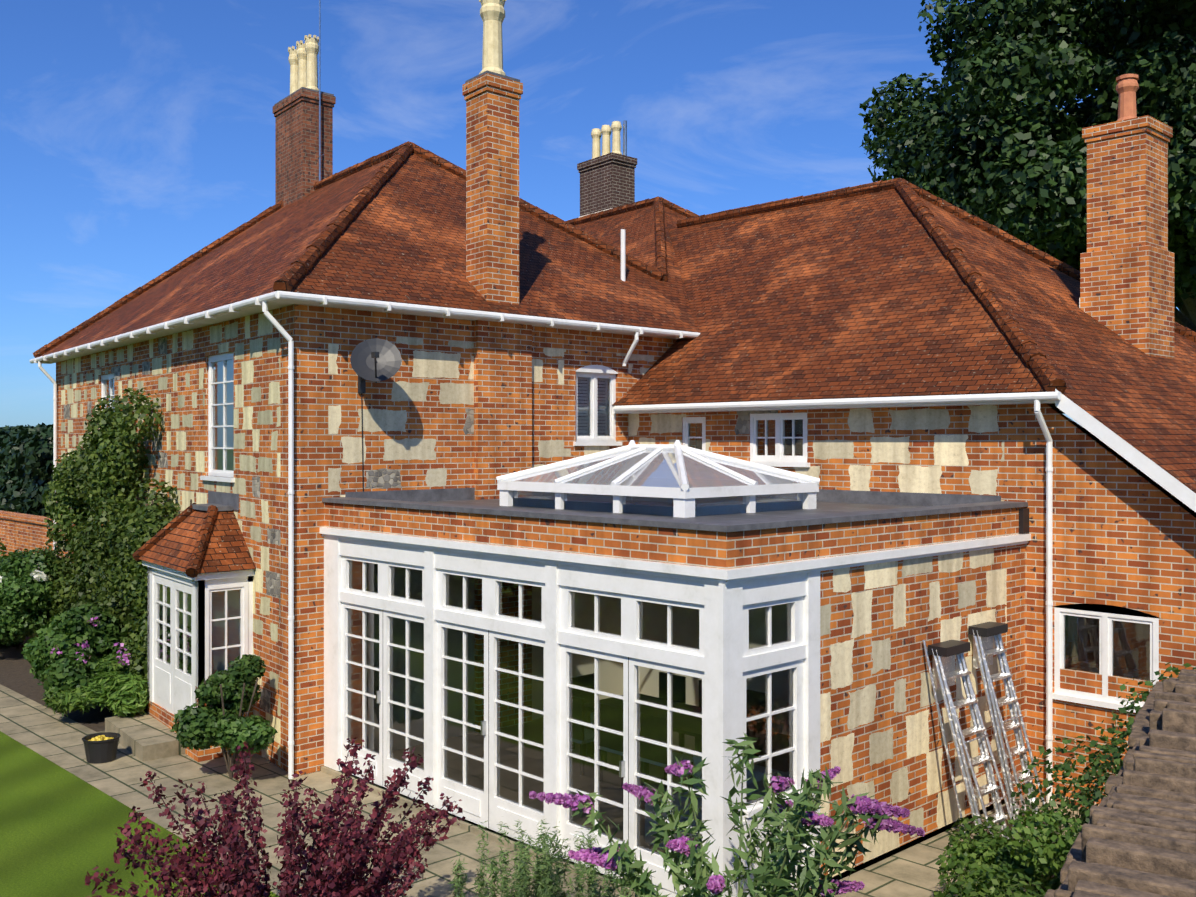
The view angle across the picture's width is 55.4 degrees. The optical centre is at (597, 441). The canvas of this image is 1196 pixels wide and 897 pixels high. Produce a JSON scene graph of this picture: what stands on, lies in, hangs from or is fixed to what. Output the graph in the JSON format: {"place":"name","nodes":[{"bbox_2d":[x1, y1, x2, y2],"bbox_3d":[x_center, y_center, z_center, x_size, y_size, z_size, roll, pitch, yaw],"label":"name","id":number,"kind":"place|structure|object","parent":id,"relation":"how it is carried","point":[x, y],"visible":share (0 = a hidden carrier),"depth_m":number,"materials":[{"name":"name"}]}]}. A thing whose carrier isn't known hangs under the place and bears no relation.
{"place":"outdoors","nodes":[
{"label":"outdoors","id":0,"kind":"place"},
{"bbox_2d":[0,615,1076,896],"bbox_3d":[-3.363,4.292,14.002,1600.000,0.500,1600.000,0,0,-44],"label":"ground","id":1,"kind":"structure","parent":0,"point":[58,831],"depth_m":11.77,"materials":[{"name":"green plant"}]},
{"bbox_2d":[0,422,52,516],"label":"hedge","id":2,"kind":"object","parent":1,"relation":"on","point":[26,461],"visible":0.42,"depth_m":31.14,"materials":[{"name":"green plant"}]},
{"bbox_2d":[0,510,52,587],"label":"brick garden wall","id":3,"kind":"structure","parent":1,"relation":"on","point":[21,531],"depth_m":26.45,"materials":[{"name":"brick"}]},
{"bbox_2d":[30,0,940,778],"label":"house","id":4,"kind":"structure","parent":1,"relation":"on","point":[306,344],"depth_m":15.86,"materials":[{"name":"brick"}]},
{"bbox_2d":[320,488,1030,896],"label":"orangery","id":5,"kind":"structure","parent":1,"relation":"on","point":[790,640],"depth_m":11.45,"materials":[{"name":"brick"}]},
{"bbox_2d":[496,440,819,517],"bbox_3d":[0.680,0.547,13.714,2.414,1.130,3.164,0,0,-44],"label":"roof lantern","id":6,"kind":"object","parent":5,"relation":"on","point":[676,479],"visible":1,"depth_m":12.97,"materials":[{"name":"glass"}]},
{"bbox_2d":[537,74,1195,807],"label":"wing","id":7,"kind":"structure","parent":1,"relation":"on","point":[1009,348],"depth_m":15.03,"materials":[{"name":"brown tile"}]},
{"bbox_2d":[1044,669,1195,896],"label":"tiled roof","id":8,"kind":"structure","parent":1,"relation":"on","point":[1136,836],"depth_m":4.06,"materials":[{"name":"brown tile"}]},
{"bbox_2d":[1010,662,1195,896],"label":"climbing plant","id":9,"kind":"object","parent":8,"relation":"attached to","point":[1115,751],"visible":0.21,"depth_m":9.00,"materials":[{"name":"green plant"}]},
{"bbox_2d":[0,684,1088,896],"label":"paving","id":10,"kind":"structure","parent":0,"point":[56,738],"depth_m":12.67,"materials":[{"name":"stone"}]},
{"bbox_2d":[82,732,120,762],"bbox_3d":[-6.295,3.882,14.431,0.450,0.300,0.450,0,0,-44],"label":"garden tub","id":11,"kind":"object","parent":10,"relation":"on","point":[100,747],"visible":1,"depth_m":14.30,"materials":[{"name":"black plastic"}]},
{"bbox_2d":[170,654,277,778],"bbox_3d":[-4.471,3.317,13.572,1.132,1.456,1.498,0,0,-44],"label":"shrub","id":12,"kind":"object","parent":10,"relation":"on","point":[205,727],"depth_m":13.42,"materials":[{"name":"green plant"}]},
{"bbox_2d":[0,636,1053,891],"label":"soil beds","id":13,"kind":"object","parent":10,"relation":"on","point":[14,672],"visible":0.2,"depth_m":18.91,"materials":[{"name":"brown soil"}]},
{"bbox_2d":[0,538,6,557],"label":"shrub foliage","id":14,"kind":"object","parent":13,"relation":"on","point":[3,547],"depth_m":23.07,"materials":[{"name":"green plant"}]},
{"bbox_2d":[0,633,32,646],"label":"shrub foliage","id":15,"kind":"object","parent":13,"relation":"on","point":[15,639],"depth_m":22.58,"materials":[{"name":"green plant"}]},
{"bbox_2d":[0,547,64,645],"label":"rose bush","id":16,"kind":"object","parent":13,"relation":"on","point":[21,618],"depth_m":20.88,"materials":[{"name":"green plant"}]},
{"bbox_2d":[21,603,145,696],"bbox_3d":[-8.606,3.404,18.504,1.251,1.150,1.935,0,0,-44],"label":"shrub","id":17,"kind":"object","parent":13,"relation":"on","point":[25,650],"depth_m":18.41,"materials":[{"name":"green plant"}]},
{"bbox_2d":[42,654,149,716],"bbox_3d":[-7.110,3.489,16.131,1.532,0.867,1.324,0,0,-17],"label":"low plant","id":18,"kind":"object","parent":13,"relation":"on","point":[119,693],"visible":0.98,"depth_m":15.96,"materials":[{"name":"green plant"}]},
{"bbox_2d":[42,387,190,699],"bbox_3d":[-8.231,1.518,19.129,1.087,4.740,7.700,0,0,-38],"label":"climbing plant","id":19,"kind":"object","parent":13,"relation":"on","point":[110,573],"visible":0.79,"depth_m":18.38,"materials":[{"name":"green plant"}]},
{"bbox_2d":[108,493,191,520],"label":"climber stems","id":20,"kind":"object","parent":13,"relation":"on","point":[137,497],"visible":0.06,"depth_m":18.29,"materials":[{"name":"plant"}]},
{"bbox_2d":[84,737,465,896],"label":"purple shrub","id":21,"kind":"object","parent":13,"relation":"on","point":[359,858],"depth_m":8.21,"materials":[{"name":"purple plant"}]},
{"bbox_2d":[930,806,1081,896],"bbox_3d":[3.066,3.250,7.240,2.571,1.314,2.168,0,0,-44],"label":"shrub foliage","id":22,"kind":"object","parent":13,"relation":"on","point":[1020,823],"visible":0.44,"depth_m":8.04,"materials":[{"name":"green plant"}]},
{"bbox_2d":[448,819,633,896],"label":"lavender plant","id":23,"kind":"object","parent":10,"relation":"on","point":[545,883],"visible":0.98,"depth_m":8.83,"materials":[{"name":"green plant"}]},
{"bbox_2d":[922,622,1045,842],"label":"step ladders","id":24,"kind":"object","parent":10,"relation":"on","point":[943,674],"visible":0.77,"depth_m":11.67,"materials":[{"name":"metal"}]},
{"bbox_2d":[0,0,1178,426],"label":"sky","id":25,"kind":"structure","parent":0,"point":[136,135],"materials":[{"name":"blue"}]},
{"bbox_2d":[529,732,924,896],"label":"buddleia","id":26,"kind":"object","parent":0,"point":[768,870],"depth_m":7.36,"materials":[{"name":"green plant"}]},
{"bbox_2d":[858,0,1195,331],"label":"oak tree","id":27,"kind":"object","parent":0,"point":[1013,162],"depth_m":33.41,"materials":[{"name":"green plant"}]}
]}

